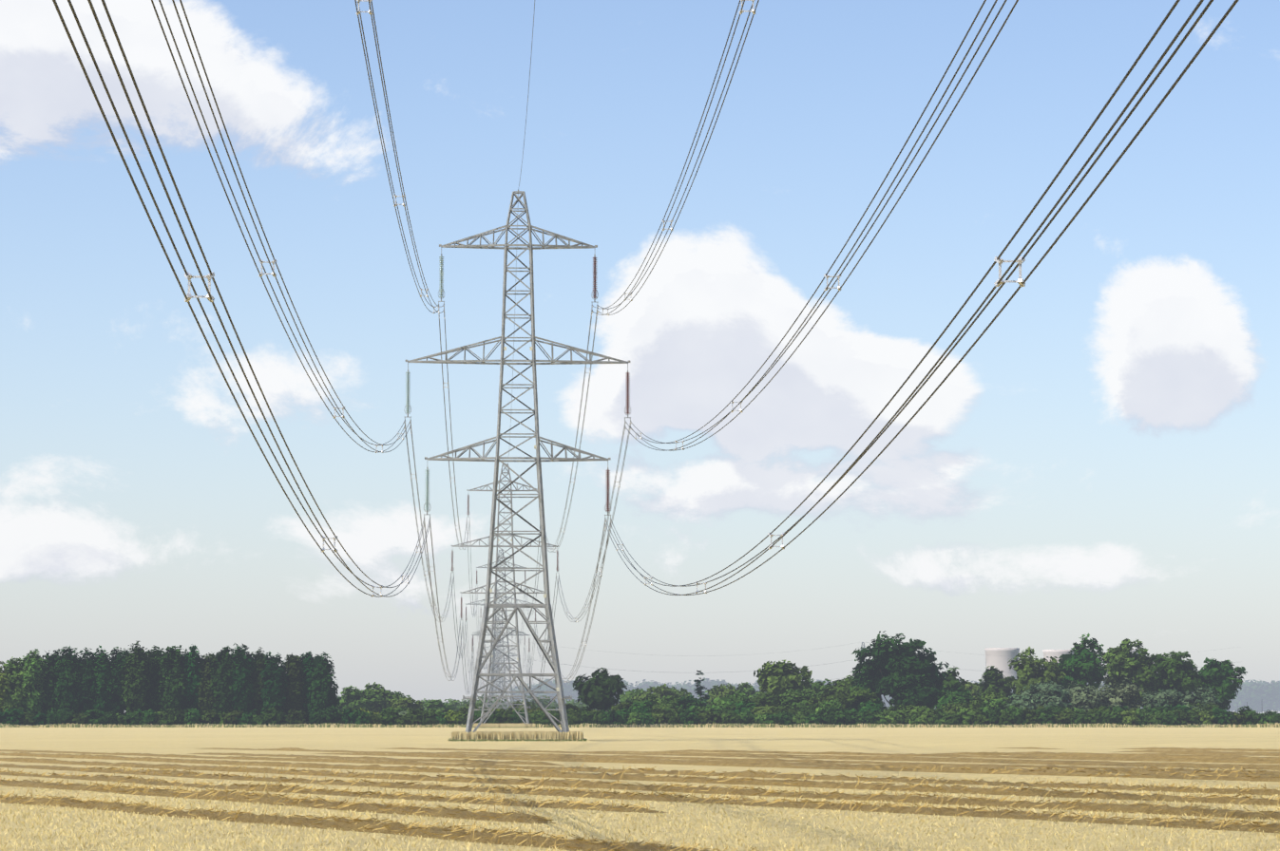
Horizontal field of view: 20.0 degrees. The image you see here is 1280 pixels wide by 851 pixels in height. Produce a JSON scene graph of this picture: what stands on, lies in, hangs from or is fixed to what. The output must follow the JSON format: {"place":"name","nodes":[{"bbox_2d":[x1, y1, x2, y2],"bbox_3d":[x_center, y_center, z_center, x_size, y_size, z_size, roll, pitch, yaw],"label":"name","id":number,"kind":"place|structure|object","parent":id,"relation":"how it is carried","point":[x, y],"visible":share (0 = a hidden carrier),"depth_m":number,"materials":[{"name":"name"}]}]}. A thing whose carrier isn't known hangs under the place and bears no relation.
{"place":"outdoors","nodes":[
{"label":"outdoors","id":0,"kind":"place"},
{"bbox_2d":[0,727,1279,850],"bbox_3d":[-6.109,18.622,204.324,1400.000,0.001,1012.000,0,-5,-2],"label":"stubble field","id":1,"kind":"structure","parent":0,"point":[181,741],"depth_m":125.08,"materials":[{"name":"beige plant"}]},
{"bbox_2d":[472,723,536,727],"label":"pylon island","id":2,"kind":"structure","parent":1,"relation":"on","point":[512,725],"depth_m":680.85,"materials":[{"name":"beige plant"}]},
{"bbox_2d":[447,731,587,741],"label":"pylon island","id":3,"kind":"structure","parent":1,"relation":"on","point":[516,736],"depth_m":322.19,"materials":[{"name":"beige plant"}]},
{"bbox_2d":[0,747,1279,850],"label":"straw rows","id":4,"kind":"object","parent":1,"relation":"on","point":[1201,755],"visible":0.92,"depth_m":122.54,"materials":[{"name":"brown plant"}]},
{"bbox_2d":[0,764,1279,850],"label":"loose straw","id":5,"kind":"object","parent":1,"relation":"on","point":[502,788],"visible":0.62,"depth_m":94.63,"materials":[{"name":"beige plant"}]},
{"bbox_2d":[0,723,1279,727],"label":"field margin grass","id":6,"kind":"structure","parent":1,"relation":"on","point":[713,725],"depth_m":707.18,"materials":[{"name":"beige plant"}]},
{"bbox_2d":[0,0,1279,713],"label":"sky","id":7,"kind":"structure","parent":0,"point":[1102,462],"materials":[{"name":"blue"}]},
{"bbox_2d":[984,648,1019,678],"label":"cooling tower","id":8,"kind":"structure","parent":0,"point":[993,658],"depth_m":5991.76,"materials":[{"name":"concrete"}]},
{"bbox_2d":[1042,649,1073,663],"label":"cooling tower","id":9,"kind":"structure","parent":0,"point":[1053,653],"depth_m":6146.99,"materials":[{"name":"concrete"}]},
{"label":"ground","id":10,"kind":"structure","parent":0,"visible":0},
{"bbox_2d":[0,661,10,713],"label":"poplar tree","id":11,"kind":"object","parent":10,"relation":"on","point":[3,695],"visible":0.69,"depth_m":725.45,"materials":[{"name":"green plant"}]},
{"bbox_2d":[0,707,23,725],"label":"hedge","id":12,"kind":"object","parent":10,"relation":"on","point":[13,716],"visible":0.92,"depth_m":708.77,"materials":[{"name":"green plant"}]},
{"bbox_2d":[0,656,31,712],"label":"poplar tree","id":13,"kind":"object","parent":10,"relation":"on","point":[15,691],"visible":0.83,"depth_m":726.13,"materials":[{"name":"green plant"}]},
{"bbox_2d":[20,649,47,715],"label":"poplar tree","id":14,"kind":"object","parent":10,"relation":"on","point":[33,675],"visible":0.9,"depth_m":726.71,"materials":[{"name":"green plant"}]},
{"bbox_2d":[38,649,61,714],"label":"poplar tree","id":15,"kind":"object","parent":10,"relation":"on","point":[49,665],"visible":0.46,"depth_m":728.37,"materials":[{"name":"green plant"}]},
{"bbox_2d":[45,706,63,725],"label":"hedge","id":16,"kind":"object","parent":10,"relation":"on","point":[53,717],"visible":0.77,"depth_m":709.29,"materials":[{"name":"green plant"}]},
{"bbox_2d":[51,646,82,713],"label":"poplar tree","id":17,"kind":"object","parent":10,"relation":"on","point":[65,693],"visible":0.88,"depth_m":725.63,"materials":[{"name":"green plant"}]},
{"bbox_2d":[73,648,97,713],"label":"poplar tree","id":18,"kind":"object","parent":10,"relation":"on","point":[86,676],"visible":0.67,"depth_m":726.68,"materials":[{"name":"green plant"}]},
{"bbox_2d":[84,708,106,725],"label":"hedge","id":19,"kind":"object","parent":10,"relation":"on","point":[93,716],"visible":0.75,"depth_m":710.06,"materials":[{"name":"green plant"}]},
{"bbox_2d":[88,645,114,712],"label":"poplar tree","id":20,"kind":"object","parent":10,"relation":"on","point":[102,670],"visible":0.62,"depth_m":726.95,"materials":[{"name":"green plant"}]},
{"bbox_2d":[105,647,130,715],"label":"poplar tree","id":21,"kind":"object","parent":10,"relation":"on","point":[118,663],"visible":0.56,"depth_m":728.01,"materials":[{"name":"green plant"}]},
{"bbox_2d":[124,708,143,725],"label":"hedge","id":22,"kind":"object","parent":10,"relation":"on","point":[134,717],"visible":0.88,"depth_m":709.97,"materials":[{"name":"green plant"}]},
{"bbox_2d":[120,641,154,713],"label":"poplar tree","id":23,"kind":"object","parent":10,"relation":"on","point":[136,687],"visible":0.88,"depth_m":725.73,"materials":[{"name":"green plant"}]},
{"bbox_2d":[143,645,164,712],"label":"poplar tree","id":24,"kind":"object","parent":10,"relation":"on","point":[153,702],"visible":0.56,"depth_m":729.25,"materials":[{"name":"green plant"}]},
{"bbox_2d":[159,707,183,725],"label":"hedge","id":25,"kind":"object","parent":10,"relation":"on","point":[170,716],"visible":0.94,"depth_m":710.07,"materials":[{"name":"green plant"}]},
{"bbox_2d":[155,645,188,711],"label":"poplar tree","id":26,"kind":"object","parent":10,"relation":"on","point":[171,689],"visible":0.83,"depth_m":726.16,"materials":[{"name":"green plant"}]},
{"bbox_2d":[180,644,205,711],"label":"poplar tree","id":27,"kind":"object","parent":10,"relation":"on","point":[191,661],"visible":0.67,"depth_m":727.49,"materials":[{"name":"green plant"}]},
{"bbox_2d":[182,707,205,725],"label":"hedge","id":28,"kind":"object","parent":10,"relation":"on","point":[192,716],"visible":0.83,"depth_m":710.04,"materials":[{"name":"green plant"}]},
{"bbox_2d":[192,651,218,711],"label":"poplar tree","id":29,"kind":"object","parent":10,"relation":"on","point":[206,700],"visible":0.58,"depth_m":727.10,"materials":[{"name":"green plant"}]},
{"bbox_2d":[207,647,236,714],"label":"poplar tree","id":30,"kind":"object","parent":10,"relation":"on","point":[220,688],"visible":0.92,"depth_m":725.94,"materials":[{"name":"green plant"}]},
{"bbox_2d":[227,643,258,712],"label":"poplar tree","id":31,"kind":"object","parent":10,"relation":"on","point":[242,689],"visible":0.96,"depth_m":726.31,"materials":[{"name":"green plant"}]},
{"bbox_2d":[247,647,267,715],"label":"poplar tree","id":32,"kind":"object","parent":10,"relation":"on","point":[258,658],"visible":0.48,"depth_m":728.04,"materials":[{"name":"green plant"}]},
{"bbox_2d":[258,651,289,713],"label":"poplar tree","id":33,"kind":"object","parent":10,"relation":"on","point":[274,691],"visible":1,"depth_m":726.41,"materials":[{"name":"green plant"}]},
{"bbox_2d":[262,706,286,725],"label":"hedge","id":34,"kind":"object","parent":10,"relation":"on","point":[275,716],"visible":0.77,"depth_m":710.91,"materials":[{"name":"green plant"}]},
{"bbox_2d":[280,654,306,715],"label":"poplar tree","id":35,"kind":"object","parent":10,"relation":"on","point":[296,685],"visible":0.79,"depth_m":728.75,"materials":[{"name":"green plant"}]},
{"bbox_2d":[286,708,306,725],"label":"hedge","id":36,"kind":"object","parent":10,"relation":"on","point":[296,717],"visible":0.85,"depth_m":711.08,"materials":[{"name":"green plant"}]},
{"bbox_2d":[296,651,315,712],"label":"poplar tree","id":37,"kind":"object","parent":10,"relation":"on","point":[307,659],"visible":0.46,"depth_m":729.94,"materials":[{"name":"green plant"}]},
{"bbox_2d":[306,651,339,712],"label":"poplar tree","id":38,"kind":"object","parent":10,"relation":"on","point":[322,695],"visible":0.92,"depth_m":727.29,"materials":[{"name":"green plant"}]},
{"bbox_2d":[314,706,340,725],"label":"hedge","id":39,"kind":"object","parent":10,"relation":"on","point":[326,716],"visible":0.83,"depth_m":711.13,"materials":[{"name":"green plant"}]},
{"bbox_2d":[340,686,382,711],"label":"oak tree","id":40,"kind":"object","parent":10,"relation":"on","point":[356,698],"visible":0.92,"depth_m":839.15,"materials":[{"name":"green plant"}]},
{"bbox_2d":[363,682,405,713],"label":"oak tree","id":41,"kind":"object","parent":10,"relation":"on","point":[388,697],"visible":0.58,"depth_m":847.08,"materials":[{"name":"green plant"}]},
{"bbox_2d":[380,706,399,725],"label":"hedge","id":42,"kind":"object","parent":10,"relation":"on","point":[390,715],"visible":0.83,"depth_m":711.72,"materials":[{"name":"green plant"}]},
{"bbox_2d":[389,697,423,712],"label":"oak tree","id":43,"kind":"object","parent":10,"relation":"on","point":[407,703],"visible":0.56,"depth_m":824.59,"materials":[{"name":"green plant"}]},
{"bbox_2d":[407,707,426,725],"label":"hedge","id":44,"kind":"object","parent":10,"relation":"on","point":[416,720],"visible":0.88,"depth_m":712.78,"materials":[{"name":"green plant"}]},
{"bbox_2d":[423,699,455,713],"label":"oak tree","id":45,"kind":"object","parent":10,"relation":"on","point":[436,705],"visible":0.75,"depth_m":849.69,"materials":[{"name":"green plant"}]},
{"bbox_2d":[472,593,525,708],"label":"pylon","id":46,"kind":"object","parent":10,"relation":"on","point":[495,650],"visible":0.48,"depth_m":1405.07,"materials":[{"name":"metal"}]},
{"bbox_2d":[464,550,536,708],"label":"pylon","id":47,"kind":"object","parent":10,"relation":"on","point":[511,634],"visible":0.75,"depth_m":1046.69,"materials":[{"name":"metal"}]},
{"bbox_2d":[450,463,559,725],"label":"pylon","id":48,"kind":"object","parent":10,"relation":"on","point":[515,628],"visible":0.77,"depth_m":687.68,"materials":[{"name":"metal"}]},
{"bbox_2d":[404,190,630,733],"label":"pylon","id":49,"kind":"object","parent":10,"relation":"on","point":[554,663],"visible":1,"depth_m":329.51,"materials":[{"name":"metal"}]},
{"bbox_2d":[52,0,1239,701],"bbox_3d":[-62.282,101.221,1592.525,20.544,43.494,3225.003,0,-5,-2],"label":"conductors","id":50,"kind":"object","parent":49,"relation":"attached to","point":[873,441],"visible":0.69,"depth_m":99.71,"materials":[{"name":"grey metal"}]},
{"bbox_2d":[184,0,1025,694],"bbox_3d":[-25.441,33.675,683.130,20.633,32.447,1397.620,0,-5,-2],"label":"bundle spacers","id":51,"kind":"object","parent":50,"relation":"attached to","point":[323,538],"visible":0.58,"depth_m":133.55,"materials":[{"name":"silver metal"}]},
{"bbox_2d":[401,690,707,712],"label":"woodland","id":52,"kind":"object","parent":10,"relation":"on","point":[544,703],"visible":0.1,"depth_m":1277.63,"materials":[{"name":"green plant"}]},
{"bbox_2d":[573,668,628,710],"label":"oak tree","id":53,"kind":"object","parent":10,"relation":"on","point":[600,690],"visible":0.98,"depth_m":723.26,"materials":[{"name":"green plant"}]},
{"bbox_2d":[598,707,621,725],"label":"hedge","id":54,"kind":"object","parent":10,"relation":"on","point":[612,717],"visible":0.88,"depth_m":713.67,"materials":[{"name":"green plant"}]},
{"bbox_2d":[626,699,653,713],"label":"bush","id":55,"kind":"object","parent":10,"relation":"on","point":[643,707],"visible":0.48,"depth_m":717.81,"materials":[{"name":"green plant"}]},
{"bbox_2d":[630,684,673,702],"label":"oak tree","id":56,"kind":"object","parent":10,"relation":"on","point":[660,692],"visible":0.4,"depth_m":857.40,"materials":[{"name":"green plant"}]},
{"bbox_2d":[649,706,670,725],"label":"hedge","id":57,"kind":"object","parent":10,"relation":"on","point":[659,715],"visible":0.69,"depth_m":714.61,"materials":[{"name":"green plant"}]},
{"bbox_2d":[643,693,684,711],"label":"bush","id":58,"kind":"object","parent":10,"relation":"on","point":[668,702],"visible":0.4,"depth_m":728.15,"materials":[{"name":"green plant"}]},
{"bbox_2d":[676,708,701,725],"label":"hedge","id":59,"kind":"object","parent":10,"relation":"on","point":[688,716],"visible":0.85,"depth_m":714.20,"materials":[{"name":"green plant"}]},
{"bbox_2d":[673,695,707,710],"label":"bush","id":60,"kind":"object","parent":10,"relation":"on","point":[689,703],"visible":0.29,"depth_m":727.99,"materials":[{"name":"green plant"}]},
{"bbox_2d":[706,683,737,705],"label":"oak tree","id":61,"kind":"object","parent":10,"relation":"on","point":[716,692],"visible":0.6,"depth_m":869.00,"materials":[{"name":"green plant"}]},
{"bbox_2d":[706,690,751,708],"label":"bush","id":62,"kind":"object","parent":10,"relation":"on","point":[739,697],"visible":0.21,"depth_m":726.64,"materials":[{"name":"green plant"}]},
{"bbox_2d":[724,701,756,715],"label":"bush","id":63,"kind":"object","parent":10,"relation":"on","point":[746,706],"visible":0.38,"depth_m":719.39,"materials":[{"name":"green plant"}]},
{"bbox_2d":[745,692,783,706],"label":"bush","id":64,"kind":"object","parent":10,"relation":"on","point":[763,699],"visible":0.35,"depth_m":726.84,"materials":[{"name":"green plant"}]},
{"bbox_2d":[753,659,812,698],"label":"oak tree","id":65,"kind":"object","parent":10,"relation":"on","point":[778,678],"visible":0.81,"depth_m":762.72,"materials":[{"name":"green plant"}]},
{"bbox_2d":[774,688,819,710],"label":"bush","id":66,"kind":"object","parent":10,"relation":"on","point":[792,697],"visible":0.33,"depth_m":730.81,"materials":[{"name":"green plant"}]},
{"bbox_2d":[801,677,833,697],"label":"oak tree","id":67,"kind":"object","parent":10,"relation":"on","point":[814,689],"visible":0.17,"depth_m":787.43,"materials":[{"name":"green plant"}]},
{"bbox_2d":[816,706,838,725],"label":"hedge","id":68,"kind":"object","parent":10,"relation":"on","point":[828,715],"visible":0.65,"depth_m":716.27,"materials":[{"name":"green plant"}]},
{"bbox_2d":[812,697,842,713],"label":"bush","id":69,"kind":"object","parent":10,"relation":"on","point":[836,704],"visible":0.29,"depth_m":720.71,"materials":[{"name":"green plant"}]},
{"bbox_2d":[817,674,858,697],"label":"oak tree","id":70,"kind":"object","parent":10,"relation":"on","point":[843,686],"visible":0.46,"depth_m":777.62,"materials":[{"name":"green plant"}]},
{"bbox_2d":[844,686,886,709],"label":"bush","id":71,"kind":"object","parent":10,"relation":"on","point":[859,696],"visible":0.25,"depth_m":731.20,"materials":[{"name":"green plant"}]},
{"bbox_2d":[849,668,882,702],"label":"oak tree","id":72,"kind":"object","parent":10,"relation":"on","point":[866,685],"visible":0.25,"depth_m":748.31,"materials":[{"name":"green plant"}]},
{"bbox_2d":[855,709,878,725],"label":"hedge","id":73,"kind":"object","parent":10,"relation":"on","point":[867,717],"visible":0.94,"depth_m":715.59,"materials":[{"name":"green plant"}]},
{"bbox_2d":[857,698,884,713],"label":"bush","id":74,"kind":"object","parent":10,"relation":"on","point":[872,707],"visible":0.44,"depth_m":722.39,"materials":[{"name":"green plant"}]},
{"bbox_2d":[880,710,905,725],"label":"hedge","id":75,"kind":"object","parent":10,"relation":"on","point":[894,718],"visible":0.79,"depth_m":715.91,"materials":[{"name":"green plant"}]},
{"bbox_2d":[507,677,1279,713],"bbox_3d":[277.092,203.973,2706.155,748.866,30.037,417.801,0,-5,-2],"label":"woodland","id":76,"kind":"object","parent":10,"relation":"on","point":[1257,696],"visible":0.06,"depth_m":2533.82,"materials":[{"name":"green plant"}]},
{"bbox_2d":[851,630,936,704],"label":"oak tree","id":77,"kind":"object","parent":10,"relation":"on","point":[887,665],"visible":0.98,"depth_m":738.53,"materials":[{"name":"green plant"}]},
{"bbox_2d":[883,670,941,708],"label":"oak tree","id":78,"kind":"object","parent":10,"relation":"on","point":[917,693],"visible":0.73,"depth_m":734.06,"materials":[{"name":"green plant"}]},
{"bbox_2d":[920,657,949,707],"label":"oak tree","id":79,"kind":"object","parent":10,"relation":"on","point":[936,679],"visible":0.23,"depth_m":747.53,"materials":[{"name":"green plant"}]},
{"bbox_2d":[934,665,967,693],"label":"oak tree","id":80,"kind":"object","parent":10,"relation":"on","point":[950,681],"visible":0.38,"depth_m":759.16,"materials":[{"name":"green plant"}]},
{"bbox_2d":[934,686,974,709],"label":"bush","id":81,"kind":"object","parent":10,"relation":"on","point":[950,697],"visible":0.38,"depth_m":731.67,"materials":[{"name":"green plant"}]},
{"bbox_2d":[956,707,975,725],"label":"hedge","id":82,"kind":"object","parent":10,"relation":"on","point":[966,715],"visible":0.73,"depth_m":716.33,"materials":[{"name":"green plant"}]},
{"bbox_2d":[969,690,1010,704],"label":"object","id":83,"kind":"object","parent":10,"relation":"on","point":[989,697],"visible":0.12,"depth_m":732.42,"materials":[{"name":"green plant"}]},
{"bbox_2d":[977,698,1010,715],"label":"bush","id":84,"kind":"object","parent":10,"relation":"on","point":[998,703],"visible":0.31,"depth_m":720.96,"materials":[{"name":"green plant"}]},
{"bbox_2d":[977,666,1016,699],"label":"oak tree","id":85,"kind":"object","parent":10,"relation":"on","point":[994,679],"visible":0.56,"depth_m":799.29,"materials":[{"name":"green plant"}]},
{"bbox_2d":[1001,689,1039,710],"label":"bush","id":86,"kind":"object","parent":10,"relation":"on","point":[1022,700],"visible":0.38,"depth_m":724.81,"materials":[{"name":"green plant"}]},
{"bbox_2d":[1007,647,1066,694],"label":"oak tree","id":87,"kind":"object","parent":10,"relation":"on","point":[1029,670],"visible":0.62,"depth_m":766.57,"materials":[{"name":"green plant"}]},
{"bbox_2d":[1035,706,1056,725],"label":"hedge","id":88,"kind":"object","parent":10,"relation":"on","point":[1045,715],"visible":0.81,"depth_m":717.44,"materials":[{"name":"green plant"}]},
{"bbox_2d":[1023,681,1072,709],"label":"bush","id":89,"kind":"object","parent":10,"relation":"on","point":[1048,697],"visible":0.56,"depth_m":725.01,"materials":[{"name":"green plant"}]},
{"bbox_2d":[1056,632,1107,696],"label":"oak tree","id":90,"kind":"object","parent":10,"relation":"on","point":[1081,665],"visible":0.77,"depth_m":770.57,"materials":[{"name":"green plant"}]},
{"bbox_2d":[1057,681,1109,712],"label":"bush","id":91,"kind":"object","parent":10,"relation":"on","point":[1080,699],"visible":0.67,"depth_m":725.12,"materials":[{"name":"green plant"}]},
{"bbox_2d":[1089,677,1144,709],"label":"bush","id":92,"kind":"object","parent":10,"relation":"on","point":[1116,697],"visible":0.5,"depth_m":727.09,"materials":[{"name":"green plant"}]},
{"bbox_2d":[1117,707,1139,725],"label":"hedge","id":93,"kind":"object","parent":10,"relation":"on","point":[1130,717],"visible":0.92,"depth_m":718.29,"materials":[{"name":"green plant"}]},
{"bbox_2d":[1100,638,1166,706],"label":"oak tree","id":94,"kind":"object","parent":10,"relation":"on","point":[1122,661],"visible":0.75,"depth_m":769.00,"materials":[{"name":"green plant"}]},
{"bbox_2d":[1139,687,1184,708],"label":"bush","id":95,"kind":"object","parent":10,"relation":"on","point":[1162,698],"visible":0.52,"depth_m":726.25,"materials":[{"name":"green plant"}]},
{"bbox_2d":[1157,708,1180,725],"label":"hedge","id":96,"kind":"object","parent":10,"relation":"on","point":[1168,717],"visible":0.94,"depth_m":717.48,"materials":[{"name":"green plant"}]},
{"bbox_2d":[1140,650,1202,706],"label":"oak tree","id":97,"kind":"object","parent":10,"relation":"on","point":[1176,672],"visible":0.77,"depth_m":764.88,"materials":[{"name":"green plant"}]},
{"bbox_2d":[1173,687,1222,711],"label":"bush","id":98,"kind":"object","parent":10,"relation":"on","point":[1201,696],"visible":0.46,"depth_m":727.61,"materials":[{"name":"green plant"}]},
{"bbox_2d":[1193,657,1247,710],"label":"oak tree","id":99,"kind":"object","parent":10,"relation":"on","point":[1219,678],"visible":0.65,"depth_m":765.33,"materials":[{"name":"green plant"}]},
{"bbox_2d":[1212,706,1236,725],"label":"hedge","id":100,"kind":"object","parent":10,"relation":"on","point":[1220,716],"visible":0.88,"depth_m":718.41,"materials":[{"name":"green plant"}]},
{"bbox_2d":[1236,706,1259,725],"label":"hedge","id":101,"kind":"object","parent":10,"relation":"on","point":[1250,715],"visible":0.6,"depth_m":719.44,"materials":[{"name":"green plant"}]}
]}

